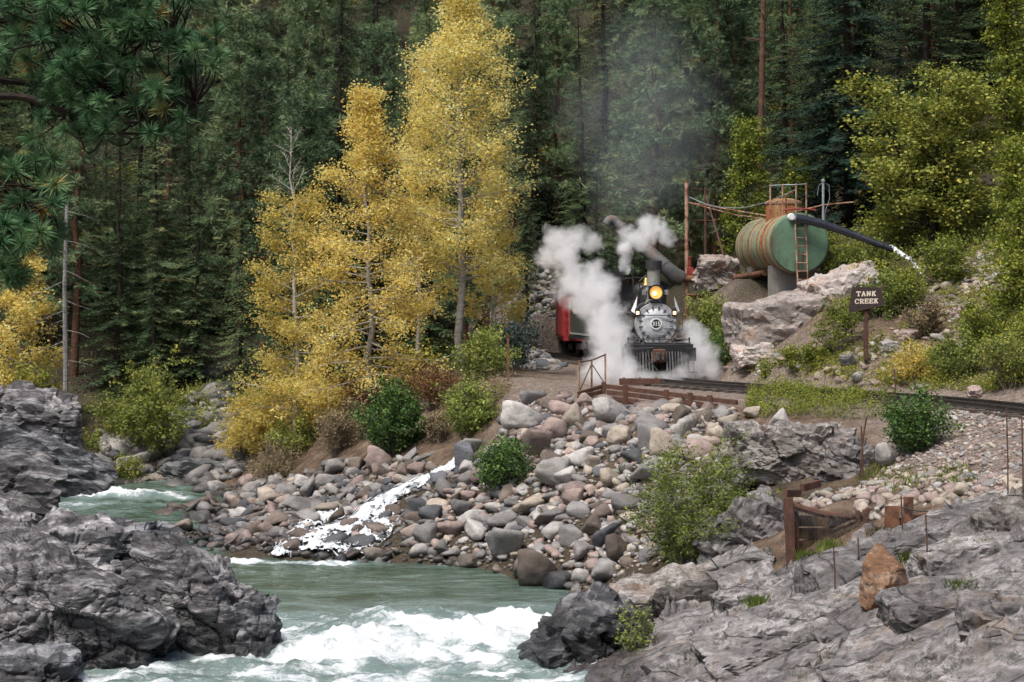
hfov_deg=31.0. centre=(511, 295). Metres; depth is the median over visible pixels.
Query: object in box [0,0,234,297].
pine tree
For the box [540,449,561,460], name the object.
boulder
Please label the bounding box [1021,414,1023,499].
iron rod
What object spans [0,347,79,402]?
shrub
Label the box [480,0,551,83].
fir tree
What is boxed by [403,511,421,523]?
boulder
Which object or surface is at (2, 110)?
fir tree
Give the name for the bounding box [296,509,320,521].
boulder
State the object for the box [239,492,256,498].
boulder
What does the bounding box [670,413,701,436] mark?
boulder
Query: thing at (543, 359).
talus stones
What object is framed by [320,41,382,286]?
fir tree
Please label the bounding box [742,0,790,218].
bare pine
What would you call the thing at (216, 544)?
boulder
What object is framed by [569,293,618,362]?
tender
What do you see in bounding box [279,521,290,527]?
boulder
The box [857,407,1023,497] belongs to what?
slope gravel
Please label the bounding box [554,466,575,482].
boulder
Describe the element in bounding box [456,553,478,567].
boulder
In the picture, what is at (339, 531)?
boulder
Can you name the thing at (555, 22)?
pine tree
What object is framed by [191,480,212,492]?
boulder
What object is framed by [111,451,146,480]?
shrub
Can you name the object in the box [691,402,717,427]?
shrub
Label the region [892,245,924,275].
outfall
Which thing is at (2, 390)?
boulder
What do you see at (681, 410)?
boulder
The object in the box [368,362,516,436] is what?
shelf weeds
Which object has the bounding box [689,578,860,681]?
rock outcrop
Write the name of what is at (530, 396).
boulder
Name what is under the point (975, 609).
rock outcrop
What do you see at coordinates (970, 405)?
railway track
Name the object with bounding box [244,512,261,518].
boulder
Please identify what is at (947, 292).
hill weeds
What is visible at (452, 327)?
pine tree
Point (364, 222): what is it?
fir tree
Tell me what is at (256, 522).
boulder
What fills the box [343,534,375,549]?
boulder
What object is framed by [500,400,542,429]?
boulder
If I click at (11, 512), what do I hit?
rock ledge
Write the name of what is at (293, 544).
boulder
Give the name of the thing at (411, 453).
boulder
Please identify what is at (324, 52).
fir tree
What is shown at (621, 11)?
pine tree
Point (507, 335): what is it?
rusty post
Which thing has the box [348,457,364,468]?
boulder
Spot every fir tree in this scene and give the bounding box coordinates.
[0,6,93,292]
[0,10,37,187]
[0,26,21,205]
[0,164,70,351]
[1,6,69,120]
[36,136,122,311]
[37,94,121,237]
[60,123,175,404]
[79,132,223,370]
[83,43,191,340]
[83,141,129,305]
[98,96,147,256]
[118,43,176,144]
[118,213,187,394]
[125,119,185,286]
[160,132,229,393]
[161,121,231,339]
[172,0,259,102]
[192,0,284,292]
[198,0,281,48]
[204,0,247,155]
[209,209,264,395]
[223,46,355,382]
[227,99,277,313]
[246,0,311,203]
[268,0,367,62]
[270,130,313,344]
[283,3,406,386]
[293,1,350,216]
[307,0,374,208]
[310,64,355,331]
[319,12,361,192]
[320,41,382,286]
[333,0,421,299]
[336,51,414,358]
[337,0,411,138]
[353,0,400,53]
[373,101,437,365]
[374,10,477,369]
[374,21,415,242]
[382,58,435,348]
[383,0,409,174]
[396,27,450,310]
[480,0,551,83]
[501,3,569,262]
[502,174,554,326]
[515,0,554,78]
[535,5,625,307]
[545,0,595,76]
[560,0,634,159]
[612,1,666,193]
[740,0,829,219]
[765,0,843,205]
[796,1,843,132]
[802,1,873,78]
[825,0,888,129]
[863,0,991,160]
[868,0,931,153]
[902,0,1003,85]
[940,0,998,37]
[946,0,1011,84]
[951,0,1023,100]
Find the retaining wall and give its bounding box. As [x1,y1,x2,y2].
[577,382,737,408]
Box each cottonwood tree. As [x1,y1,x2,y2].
[0,241,72,389]
[218,125,364,433]
[268,78,461,420]
[371,49,471,354]
[377,0,541,370]
[449,166,535,368]
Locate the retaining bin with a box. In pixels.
[783,480,927,565]
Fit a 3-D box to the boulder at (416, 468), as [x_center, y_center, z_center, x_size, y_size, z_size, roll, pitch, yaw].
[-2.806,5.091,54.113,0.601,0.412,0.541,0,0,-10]
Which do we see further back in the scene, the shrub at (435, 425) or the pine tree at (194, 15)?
the pine tree at (194, 15)
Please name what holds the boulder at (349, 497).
on the ground at (552, 384)
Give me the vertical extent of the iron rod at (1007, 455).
2.232 m
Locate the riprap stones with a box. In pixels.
[420,394,740,592]
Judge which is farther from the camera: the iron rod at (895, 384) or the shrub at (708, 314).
the shrub at (708, 314)
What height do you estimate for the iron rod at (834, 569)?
1.293 m
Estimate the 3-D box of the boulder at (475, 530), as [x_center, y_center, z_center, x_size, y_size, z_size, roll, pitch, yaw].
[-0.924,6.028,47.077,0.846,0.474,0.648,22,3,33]
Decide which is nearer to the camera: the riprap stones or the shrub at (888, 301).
the riprap stones
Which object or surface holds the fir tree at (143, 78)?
on the ground at (552, 384)
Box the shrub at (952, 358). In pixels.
[919,322,989,380]
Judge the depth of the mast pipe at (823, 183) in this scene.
62.47 m
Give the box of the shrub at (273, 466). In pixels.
[236,433,308,480]
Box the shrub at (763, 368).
[756,358,774,377]
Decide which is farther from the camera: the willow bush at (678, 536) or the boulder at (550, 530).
the boulder at (550, 530)
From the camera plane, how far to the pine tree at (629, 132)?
87.83 m
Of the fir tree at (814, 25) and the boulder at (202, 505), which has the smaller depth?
the boulder at (202, 505)
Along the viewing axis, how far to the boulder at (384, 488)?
52.72 m
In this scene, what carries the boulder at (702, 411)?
on the ground at (552, 384)
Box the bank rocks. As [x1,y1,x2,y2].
[94,361,257,485]
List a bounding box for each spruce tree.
[556,155,621,356]
[732,0,940,245]
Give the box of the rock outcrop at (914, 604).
[874,571,978,634]
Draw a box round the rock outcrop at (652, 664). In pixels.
[640,652,671,674]
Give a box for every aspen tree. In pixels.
[714,111,778,271]
[772,153,827,230]
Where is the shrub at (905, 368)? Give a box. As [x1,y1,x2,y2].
[875,332,943,381]
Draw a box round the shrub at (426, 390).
[397,360,462,411]
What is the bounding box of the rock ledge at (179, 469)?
[155,457,222,478]
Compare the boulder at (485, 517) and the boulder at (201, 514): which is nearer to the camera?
the boulder at (485, 517)
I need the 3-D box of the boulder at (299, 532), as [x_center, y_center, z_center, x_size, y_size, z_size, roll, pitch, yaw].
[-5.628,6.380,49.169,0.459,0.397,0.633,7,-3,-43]
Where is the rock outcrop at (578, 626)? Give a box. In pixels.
[516,581,654,668]
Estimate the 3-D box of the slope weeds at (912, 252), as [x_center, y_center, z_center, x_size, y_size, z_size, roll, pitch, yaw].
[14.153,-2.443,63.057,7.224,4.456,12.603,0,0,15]
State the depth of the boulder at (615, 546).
42.11 m
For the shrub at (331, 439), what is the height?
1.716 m
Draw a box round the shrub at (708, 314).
[677,284,730,363]
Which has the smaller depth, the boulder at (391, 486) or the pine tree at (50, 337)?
the boulder at (391, 486)
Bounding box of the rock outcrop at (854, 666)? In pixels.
[816,635,939,681]
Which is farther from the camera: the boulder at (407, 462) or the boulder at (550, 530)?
the boulder at (407, 462)
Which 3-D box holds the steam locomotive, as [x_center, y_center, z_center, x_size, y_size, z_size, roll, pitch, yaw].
[4.612,0.740,63.889,2.480,3.780,11.020,0,0,-1]
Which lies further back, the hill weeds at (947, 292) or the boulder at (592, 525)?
the hill weeds at (947, 292)
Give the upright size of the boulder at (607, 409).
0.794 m
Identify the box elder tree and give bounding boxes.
[828,57,1014,246]
[965,0,1023,201]
[970,130,1023,329]
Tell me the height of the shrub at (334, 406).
2.573 m
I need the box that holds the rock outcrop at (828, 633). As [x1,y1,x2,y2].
[811,614,847,642]
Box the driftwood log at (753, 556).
[696,539,775,571]
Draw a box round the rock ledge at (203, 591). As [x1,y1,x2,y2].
[120,530,262,656]
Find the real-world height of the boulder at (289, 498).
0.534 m
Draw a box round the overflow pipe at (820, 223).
[794,214,893,252]
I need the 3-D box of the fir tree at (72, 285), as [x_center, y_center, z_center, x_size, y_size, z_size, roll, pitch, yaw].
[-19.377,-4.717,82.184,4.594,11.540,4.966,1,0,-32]
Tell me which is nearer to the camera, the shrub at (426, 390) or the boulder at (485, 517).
the boulder at (485, 517)
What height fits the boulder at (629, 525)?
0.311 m
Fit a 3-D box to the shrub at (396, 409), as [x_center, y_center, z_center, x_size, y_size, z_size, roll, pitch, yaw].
[-3.752,3.547,56.365,2.750,2.711,2.957,0,0,0]
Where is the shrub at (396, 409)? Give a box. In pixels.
[345,368,431,454]
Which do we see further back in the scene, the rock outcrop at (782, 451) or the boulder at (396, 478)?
the boulder at (396, 478)
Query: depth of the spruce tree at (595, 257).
81.95 m
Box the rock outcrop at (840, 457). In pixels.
[813,435,875,483]
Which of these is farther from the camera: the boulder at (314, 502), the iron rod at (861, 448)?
the boulder at (314, 502)
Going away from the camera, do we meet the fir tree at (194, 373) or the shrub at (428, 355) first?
the shrub at (428, 355)
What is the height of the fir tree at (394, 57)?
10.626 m
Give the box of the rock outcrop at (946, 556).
[905,529,1018,577]
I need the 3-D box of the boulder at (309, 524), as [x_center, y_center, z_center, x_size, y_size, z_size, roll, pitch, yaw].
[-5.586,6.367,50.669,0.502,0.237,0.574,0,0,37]
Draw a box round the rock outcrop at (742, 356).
[729,342,774,368]
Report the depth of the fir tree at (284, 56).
96.25 m
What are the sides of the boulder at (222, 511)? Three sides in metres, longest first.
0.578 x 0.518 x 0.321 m
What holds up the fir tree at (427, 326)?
on the ground at (552, 384)
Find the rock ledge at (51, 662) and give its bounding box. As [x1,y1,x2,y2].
[0,639,86,681]
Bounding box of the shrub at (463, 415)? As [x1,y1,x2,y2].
[430,369,507,439]
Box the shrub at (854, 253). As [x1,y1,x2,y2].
[831,233,900,271]
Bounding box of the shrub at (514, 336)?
[485,302,550,369]
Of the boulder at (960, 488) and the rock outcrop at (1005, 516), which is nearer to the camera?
the rock outcrop at (1005, 516)
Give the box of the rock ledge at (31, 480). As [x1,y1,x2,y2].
[0,448,68,516]
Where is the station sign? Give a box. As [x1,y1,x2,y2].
[849,287,883,359]
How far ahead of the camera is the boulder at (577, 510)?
44.93 m
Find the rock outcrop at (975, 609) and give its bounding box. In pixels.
[955,588,1023,642]
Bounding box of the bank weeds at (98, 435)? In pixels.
[81,373,274,452]
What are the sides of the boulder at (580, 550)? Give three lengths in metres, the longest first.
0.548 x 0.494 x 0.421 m
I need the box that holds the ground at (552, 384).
[0,0,1023,590]
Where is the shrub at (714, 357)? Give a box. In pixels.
[694,323,731,374]
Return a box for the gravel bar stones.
[177,455,476,562]
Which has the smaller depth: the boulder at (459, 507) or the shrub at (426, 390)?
the boulder at (459, 507)
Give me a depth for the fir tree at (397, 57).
93.97 m
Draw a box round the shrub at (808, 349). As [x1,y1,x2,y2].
[794,336,840,366]
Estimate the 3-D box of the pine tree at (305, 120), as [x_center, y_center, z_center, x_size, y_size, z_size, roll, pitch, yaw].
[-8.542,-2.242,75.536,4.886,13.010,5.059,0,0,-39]
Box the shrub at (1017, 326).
[978,298,1023,361]
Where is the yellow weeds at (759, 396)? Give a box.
[741,369,896,419]
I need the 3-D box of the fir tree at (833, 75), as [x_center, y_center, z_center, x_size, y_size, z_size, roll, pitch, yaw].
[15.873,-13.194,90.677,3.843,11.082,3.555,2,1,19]
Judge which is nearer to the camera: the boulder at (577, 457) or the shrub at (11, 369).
the boulder at (577, 457)
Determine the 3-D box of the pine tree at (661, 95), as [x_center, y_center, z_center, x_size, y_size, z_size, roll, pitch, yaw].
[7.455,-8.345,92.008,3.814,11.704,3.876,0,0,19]
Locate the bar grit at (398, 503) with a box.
[192,458,454,563]
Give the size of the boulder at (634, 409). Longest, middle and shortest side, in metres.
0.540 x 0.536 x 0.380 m
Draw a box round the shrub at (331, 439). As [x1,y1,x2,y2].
[312,407,367,457]
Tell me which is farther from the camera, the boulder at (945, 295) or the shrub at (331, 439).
the shrub at (331, 439)
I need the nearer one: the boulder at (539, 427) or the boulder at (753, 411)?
the boulder at (753, 411)
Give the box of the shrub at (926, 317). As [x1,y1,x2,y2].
[896,293,952,335]
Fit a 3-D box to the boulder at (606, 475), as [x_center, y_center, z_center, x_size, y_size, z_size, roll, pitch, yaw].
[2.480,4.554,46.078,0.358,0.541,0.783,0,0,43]
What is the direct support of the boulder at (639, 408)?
on the ground at (552, 384)
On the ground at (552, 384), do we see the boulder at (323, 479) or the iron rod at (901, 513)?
the boulder at (323, 479)
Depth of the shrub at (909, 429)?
41.14 m
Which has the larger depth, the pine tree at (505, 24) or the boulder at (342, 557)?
the pine tree at (505, 24)
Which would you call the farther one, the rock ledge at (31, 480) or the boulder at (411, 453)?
the boulder at (411, 453)
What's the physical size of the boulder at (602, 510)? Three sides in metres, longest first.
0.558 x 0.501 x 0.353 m
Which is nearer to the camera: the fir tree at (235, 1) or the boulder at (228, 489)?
the boulder at (228, 489)
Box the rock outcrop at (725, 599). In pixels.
[708,574,781,612]
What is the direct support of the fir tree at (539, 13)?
on the ground at (552, 384)
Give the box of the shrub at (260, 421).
[211,367,300,456]
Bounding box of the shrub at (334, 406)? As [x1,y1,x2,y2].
[266,361,363,436]
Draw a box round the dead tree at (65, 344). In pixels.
[21,201,92,391]
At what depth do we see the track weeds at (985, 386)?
51.12 m
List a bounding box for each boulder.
[0,380,84,448]
[0,384,6,413]
[133,473,163,482]
[154,507,173,514]
[167,502,188,510]
[173,518,192,530]
[182,512,189,518]
[184,497,209,506]
[185,499,200,511]
[189,510,212,520]
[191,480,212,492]
[193,536,209,543]
[195,518,207,523]
[196,501,218,513]
[196,540,208,547]
[198,524,211,533]
[204,490,224,495]
[206,494,218,503]
[206,541,222,547]
[207,480,228,490]
[211,513,230,521]
[216,508,228,516]
[219,518,248,525]
[220,457,229,468]
[223,491,238,501]
[224,487,235,491]
[224,534,239,547]
[225,494,235,503]
[225,529,251,542]
[227,497,240,508]
[227,506,246,517]
[236,499,248,507]
[236,521,250,527]
[237,474,253,485]
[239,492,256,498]
[240,509,254,515]
[242,481,262,491]
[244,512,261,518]
[244,524,260,535]
[247,497,255,504]
[251,506,262,511]
[252,519,261,525]
[255,478,264,484]
[256,522,273,531]
[257,486,278,503]
[257,516,267,519]
[263,510,288,525]
[265,503,275,511]
[267,475,281,484]
[268,526,279,533]
[272,537,291,544]
[275,483,294,492]
[275,495,286,503]
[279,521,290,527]
[279,527,289,536]
[282,495,295,507]
[283,486,296,494]
[283,538,301,550]
[287,496,309,510]
[289,527,310,538]
[291,511,297,517]
[294,474,308,487]
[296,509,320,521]
[299,474,314,496]
[299,522,313,527]
[310,498,324,511]
[311,528,323,536]
[314,502,338,511]
[315,474,334,485]
[318,532,348,546]
[321,458,344,468]
[324,459,344,473]
[327,506,344,523]
[329,496,341,502]
[330,530,346,534]
[334,476,346,482]
[334,553,346,560]
[338,485,355,494]
[339,517,358,532]
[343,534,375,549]
[345,467,359,477]
[346,494,354,500]
[346,548,360,559]
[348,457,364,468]
[349,475,364,485]
[350,485,371,502]
[351,500,358,507]
[351,524,363,532]
[362,483,381,491]
[363,522,389,534]
[363,547,392,560]
[366,445,392,469]
[367,492,382,501]
[371,463,388,475]
[376,510,391,518]
[380,485,389,492]
[385,504,400,514]
[387,515,402,522]
[389,484,397,489]
[391,474,406,483]
[394,462,408,475]
[400,473,422,482]
[400,523,418,537]
[402,446,415,461]
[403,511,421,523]
[404,458,413,466]
[407,462,425,474]
[408,497,425,511]
[408,543,428,556]
[412,522,437,542]
[418,504,441,519]
[425,462,436,471]
[426,498,448,507]
[428,470,447,483]
[433,538,447,553]
[435,477,451,496]
[437,521,463,534]
[441,548,461,556]
[442,505,451,511]
[449,485,468,499]
[450,499,471,515]
[453,442,473,466]
[456,470,471,484]
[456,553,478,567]
[457,509,486,525]
[459,438,483,452]
[459,460,474,472]
[460,490,476,500]
[464,517,486,540]
[470,467,486,482]
[472,502,483,509]
[474,494,490,503]
[479,514,490,521]
[485,527,524,560]
[486,509,518,525]
[491,485,501,490]
[499,483,513,502]
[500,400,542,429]
[504,498,518,506]
[504,521,517,528]
[510,552,517,560]
[511,493,544,512]
[513,558,517,577]
[516,515,532,526]
[517,549,556,585]
[519,389,547,404]
[520,428,553,456]
[528,543,543,550]
[533,506,564,525]
[534,424,542,429]
[535,456,570,486]
[538,503,550,511]
[539,397,554,409]
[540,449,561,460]
[541,491,555,500]
[541,521,563,539]
[542,417,567,437]
[542,571,570,588]
[548,400,569,414]
[553,441,567,449]
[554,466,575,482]
[558,523,583,546]
[561,480,586,493]
[561,488,582,504]
[562,402,584,428]
[566,434,579,441]
[566,501,590,519]
[567,446,593,466]
[570,568,590,583]
[573,539,588,559]
[576,393,592,405]
[579,430,602,442]
[580,512,600,534]
[582,421,595,431]
[585,455,600,466]
[586,436,599,446]
[586,558,597,570]
[587,486,598,495]
[591,558,618,582]
[592,397,630,422]
[592,503,611,517]
[592,523,620,546]
[594,491,605,497]
[595,420,607,427]
[596,394,614,399]
[599,468,618,487]
[601,423,618,437]
[601,491,615,498]
[605,533,627,562]
[606,425,630,444]
[606,520,619,528]
[608,445,622,453]
[610,493,637,510]
[619,511,631,520]
[620,447,642,463]
[626,519,638,529]
[627,437,637,446]
[629,405,640,411]
[629,455,662,479]
[633,401,652,406]
[634,415,668,429]
[634,517,658,535]
[636,406,657,410]
[636,410,650,416]
[637,421,659,449]
[637,546,658,559]
[642,407,658,413]
[649,427,676,456]
[650,398,670,407]
[656,539,668,562]
[658,468,676,485]
[660,403,692,412]
[669,398,687,404]
[669,404,691,422]
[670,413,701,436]
[678,438,714,460]
[689,409,712,415]
[691,254,739,292]
[691,402,700,409]
[700,402,713,408]
[706,422,719,432]
[706,425,723,438]
[711,405,729,418]
[717,414,737,424]
[743,406,760,417]
[769,408,788,423]
[839,353,855,365]
[858,542,908,610]
[874,442,896,466]
[878,338,898,351]
[898,327,922,342]
[927,292,952,302]
[949,301,988,316]
[953,482,969,495]
[966,385,982,397]
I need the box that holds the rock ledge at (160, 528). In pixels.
[110,516,182,561]
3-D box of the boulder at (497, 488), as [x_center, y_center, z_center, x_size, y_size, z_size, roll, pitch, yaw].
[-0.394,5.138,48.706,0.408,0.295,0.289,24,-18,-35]
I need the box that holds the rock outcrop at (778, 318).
[721,288,848,347]
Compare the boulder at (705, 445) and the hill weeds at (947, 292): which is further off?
the hill weeds at (947, 292)
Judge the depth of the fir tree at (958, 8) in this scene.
84.74 m
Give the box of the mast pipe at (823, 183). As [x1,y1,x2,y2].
[817,179,829,273]
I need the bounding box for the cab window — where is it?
[611,290,622,303]
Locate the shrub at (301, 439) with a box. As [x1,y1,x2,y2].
[261,403,322,455]
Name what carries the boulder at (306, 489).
on the ground at (552, 384)
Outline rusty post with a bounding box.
[506,334,509,379]
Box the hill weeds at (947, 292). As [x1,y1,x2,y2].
[718,238,1011,387]
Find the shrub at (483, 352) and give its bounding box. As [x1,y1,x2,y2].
[438,319,522,379]
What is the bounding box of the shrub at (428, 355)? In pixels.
[400,346,443,389]
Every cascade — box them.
[260,457,454,555]
[268,508,337,556]
[348,502,400,552]
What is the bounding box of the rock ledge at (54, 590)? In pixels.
[0,522,181,669]
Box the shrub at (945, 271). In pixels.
[912,227,977,284]
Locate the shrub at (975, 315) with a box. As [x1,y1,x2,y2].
[940,278,1018,349]
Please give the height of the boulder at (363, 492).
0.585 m
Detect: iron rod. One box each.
[833,546,835,588]
[857,537,859,560]
[859,418,866,476]
[860,426,863,480]
[894,369,896,404]
[900,496,902,529]
[925,514,927,551]
[1006,408,1008,494]
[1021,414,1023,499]
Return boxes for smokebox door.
[639,307,672,340]
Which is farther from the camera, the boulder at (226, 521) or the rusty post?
the rusty post
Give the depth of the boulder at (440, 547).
46.90 m
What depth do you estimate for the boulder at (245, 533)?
49.78 m
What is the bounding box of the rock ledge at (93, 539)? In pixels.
[31,506,123,570]
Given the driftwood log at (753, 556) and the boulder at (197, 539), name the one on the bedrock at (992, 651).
the driftwood log at (753, 556)
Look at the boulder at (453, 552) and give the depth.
46.57 m
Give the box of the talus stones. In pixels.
[496,232,578,369]
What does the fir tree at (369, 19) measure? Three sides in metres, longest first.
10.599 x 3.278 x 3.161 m
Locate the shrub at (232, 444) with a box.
[208,414,261,458]
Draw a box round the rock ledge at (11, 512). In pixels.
[0,495,43,533]
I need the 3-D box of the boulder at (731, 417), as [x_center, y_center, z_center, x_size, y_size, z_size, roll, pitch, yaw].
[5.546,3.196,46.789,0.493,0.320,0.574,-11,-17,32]
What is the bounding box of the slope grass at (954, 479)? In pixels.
[855,455,977,492]
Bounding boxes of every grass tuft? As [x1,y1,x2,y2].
[737,592,772,607]
[791,548,819,560]
[814,537,846,551]
[864,524,894,536]
[894,547,911,568]
[938,575,977,591]
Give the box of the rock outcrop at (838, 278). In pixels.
[797,260,881,301]
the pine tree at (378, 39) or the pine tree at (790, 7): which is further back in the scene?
the pine tree at (790, 7)
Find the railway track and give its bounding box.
[547,352,1023,419]
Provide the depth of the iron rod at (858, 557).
31.39 m
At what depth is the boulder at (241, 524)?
51.56 m
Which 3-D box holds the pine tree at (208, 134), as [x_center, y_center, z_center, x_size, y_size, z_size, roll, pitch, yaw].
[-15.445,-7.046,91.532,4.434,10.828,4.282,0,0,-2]
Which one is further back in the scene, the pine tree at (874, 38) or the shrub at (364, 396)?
the pine tree at (874, 38)
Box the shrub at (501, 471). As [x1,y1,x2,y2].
[465,431,537,494]
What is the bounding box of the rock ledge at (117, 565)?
[110,560,126,574]
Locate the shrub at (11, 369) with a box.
[0,354,35,386]
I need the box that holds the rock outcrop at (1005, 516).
[969,499,1023,532]
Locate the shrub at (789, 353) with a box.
[774,344,811,371]
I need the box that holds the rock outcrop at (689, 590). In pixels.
[648,579,717,618]
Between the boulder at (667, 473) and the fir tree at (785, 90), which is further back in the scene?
the fir tree at (785, 90)
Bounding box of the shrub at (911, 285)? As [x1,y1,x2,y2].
[878,261,939,310]
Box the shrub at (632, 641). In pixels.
[612,600,658,652]
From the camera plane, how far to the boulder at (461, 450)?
50.95 m
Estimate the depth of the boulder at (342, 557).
47.01 m
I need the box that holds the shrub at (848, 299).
[841,289,868,319]
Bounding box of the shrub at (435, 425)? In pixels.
[417,409,451,443]
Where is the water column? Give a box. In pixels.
[603,180,853,337]
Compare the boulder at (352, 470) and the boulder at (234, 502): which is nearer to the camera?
the boulder at (352, 470)
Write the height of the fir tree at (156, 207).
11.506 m
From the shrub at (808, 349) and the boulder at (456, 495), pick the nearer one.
the boulder at (456, 495)
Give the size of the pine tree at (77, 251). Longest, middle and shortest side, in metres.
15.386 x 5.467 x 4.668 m
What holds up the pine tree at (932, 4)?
on the ground at (552, 384)
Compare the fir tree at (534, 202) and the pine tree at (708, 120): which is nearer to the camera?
the pine tree at (708, 120)
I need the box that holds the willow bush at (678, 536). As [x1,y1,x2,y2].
[613,423,783,564]
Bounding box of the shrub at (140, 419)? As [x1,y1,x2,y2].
[82,342,201,455]
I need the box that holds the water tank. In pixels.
[735,183,828,295]
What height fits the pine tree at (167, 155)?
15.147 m
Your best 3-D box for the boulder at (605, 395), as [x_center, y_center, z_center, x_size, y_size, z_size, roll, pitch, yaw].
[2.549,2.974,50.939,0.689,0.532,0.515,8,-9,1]
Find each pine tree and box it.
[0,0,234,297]
[0,146,8,342]
[2,33,62,212]
[13,16,105,342]
[19,14,136,377]
[84,8,145,143]
[107,4,226,315]
[161,0,251,127]
[166,50,235,257]
[171,0,309,336]
[172,3,211,29]
[225,52,297,346]
[242,82,365,384]
[254,0,303,72]
[259,0,351,258]
[284,0,366,73]
[335,13,414,361]
[395,10,449,207]
[398,0,445,53]
[399,3,515,342]
[411,1,540,341]
[416,0,533,166]
[431,98,517,362]
[484,12,540,229]
[511,0,605,228]
[575,0,711,250]
[576,0,633,56]
[585,94,665,284]
[591,0,663,68]
[627,15,703,242]
[641,3,731,266]
[647,0,713,123]
[661,0,777,254]
[674,0,785,147]
[680,0,747,222]
[695,0,780,236]
[705,0,817,106]
[720,0,770,183]
[747,0,832,159]
[767,0,831,81]
[787,0,896,146]
[861,0,954,69]
[894,0,970,77]
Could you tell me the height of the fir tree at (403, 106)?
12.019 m
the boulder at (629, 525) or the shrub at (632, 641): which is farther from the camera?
the boulder at (629, 525)
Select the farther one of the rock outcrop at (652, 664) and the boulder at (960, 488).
the boulder at (960, 488)
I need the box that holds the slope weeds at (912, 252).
[818,183,1023,282]
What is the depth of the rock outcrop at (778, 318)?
58.01 m
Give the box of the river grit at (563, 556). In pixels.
[424,398,730,582]
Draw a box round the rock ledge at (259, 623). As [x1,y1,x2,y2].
[233,593,282,657]
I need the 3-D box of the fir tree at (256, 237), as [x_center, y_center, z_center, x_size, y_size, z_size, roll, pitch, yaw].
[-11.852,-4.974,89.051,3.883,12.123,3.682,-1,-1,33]
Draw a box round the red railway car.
[554,281,614,355]
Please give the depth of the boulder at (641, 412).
48.81 m
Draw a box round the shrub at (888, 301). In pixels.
[854,267,908,320]
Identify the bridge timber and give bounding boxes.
[619,377,660,384]
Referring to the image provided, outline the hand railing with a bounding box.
[578,353,605,396]
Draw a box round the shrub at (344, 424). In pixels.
[318,396,375,442]
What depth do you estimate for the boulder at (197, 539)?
50.52 m
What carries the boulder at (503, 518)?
on the ground at (552, 384)
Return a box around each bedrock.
[0,545,195,681]
[563,486,1023,681]
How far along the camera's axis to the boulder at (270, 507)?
54.31 m
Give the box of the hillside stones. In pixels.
[713,241,1017,389]
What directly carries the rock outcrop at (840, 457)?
on the ground at (552, 384)
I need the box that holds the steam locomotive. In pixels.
[599,260,696,375]
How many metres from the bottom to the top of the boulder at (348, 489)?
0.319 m
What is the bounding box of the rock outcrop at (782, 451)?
[717,418,856,491]
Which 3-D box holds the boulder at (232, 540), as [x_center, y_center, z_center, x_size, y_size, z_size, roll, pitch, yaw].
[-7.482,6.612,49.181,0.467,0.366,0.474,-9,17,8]
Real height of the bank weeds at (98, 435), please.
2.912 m
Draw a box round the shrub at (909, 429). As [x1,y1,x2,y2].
[874,374,965,452]
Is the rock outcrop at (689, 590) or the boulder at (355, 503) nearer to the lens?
the rock outcrop at (689, 590)
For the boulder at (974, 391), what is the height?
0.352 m
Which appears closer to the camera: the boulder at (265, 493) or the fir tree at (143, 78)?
the boulder at (265, 493)
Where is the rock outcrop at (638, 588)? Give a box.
[609,562,713,612]
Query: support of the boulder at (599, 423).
on the ground at (552, 384)
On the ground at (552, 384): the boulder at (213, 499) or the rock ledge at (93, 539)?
the boulder at (213, 499)
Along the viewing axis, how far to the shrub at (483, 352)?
61.02 m
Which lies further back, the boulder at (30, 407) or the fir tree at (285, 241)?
the fir tree at (285, 241)
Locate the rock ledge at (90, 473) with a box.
[0,419,117,496]
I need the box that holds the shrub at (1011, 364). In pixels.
[966,329,1023,390]
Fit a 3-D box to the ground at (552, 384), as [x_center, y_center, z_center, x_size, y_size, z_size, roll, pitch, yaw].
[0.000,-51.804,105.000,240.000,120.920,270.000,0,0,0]
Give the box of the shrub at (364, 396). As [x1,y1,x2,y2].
[331,371,386,414]
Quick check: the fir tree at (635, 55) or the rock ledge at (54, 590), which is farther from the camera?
the fir tree at (635, 55)
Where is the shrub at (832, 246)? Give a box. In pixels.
[817,230,868,273]
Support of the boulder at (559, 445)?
on the ground at (552, 384)
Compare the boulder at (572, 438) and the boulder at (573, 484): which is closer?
the boulder at (573, 484)
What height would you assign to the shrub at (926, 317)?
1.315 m
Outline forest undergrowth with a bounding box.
[7,0,1023,393]
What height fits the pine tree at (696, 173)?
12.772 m
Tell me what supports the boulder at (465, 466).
on the ground at (552, 384)
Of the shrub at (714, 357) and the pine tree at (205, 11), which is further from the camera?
the pine tree at (205, 11)
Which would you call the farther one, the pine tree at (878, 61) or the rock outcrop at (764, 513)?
the pine tree at (878, 61)
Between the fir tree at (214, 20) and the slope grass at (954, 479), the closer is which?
the slope grass at (954, 479)
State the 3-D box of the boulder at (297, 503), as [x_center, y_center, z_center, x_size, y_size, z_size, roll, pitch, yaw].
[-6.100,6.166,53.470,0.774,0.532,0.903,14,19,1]
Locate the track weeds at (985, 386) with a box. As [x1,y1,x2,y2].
[767,329,1023,392]
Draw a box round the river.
[58,480,600,681]
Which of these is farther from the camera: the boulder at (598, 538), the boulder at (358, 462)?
the boulder at (358, 462)
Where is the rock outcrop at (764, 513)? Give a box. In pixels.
[692,484,784,563]
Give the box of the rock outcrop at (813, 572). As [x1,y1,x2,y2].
[793,492,999,593]
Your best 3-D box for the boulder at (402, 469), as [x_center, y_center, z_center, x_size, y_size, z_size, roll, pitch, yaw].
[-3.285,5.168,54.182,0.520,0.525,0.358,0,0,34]
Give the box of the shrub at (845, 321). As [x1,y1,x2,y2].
[806,294,874,351]
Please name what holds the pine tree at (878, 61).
on the ground at (552, 384)
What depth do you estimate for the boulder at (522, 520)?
46.22 m

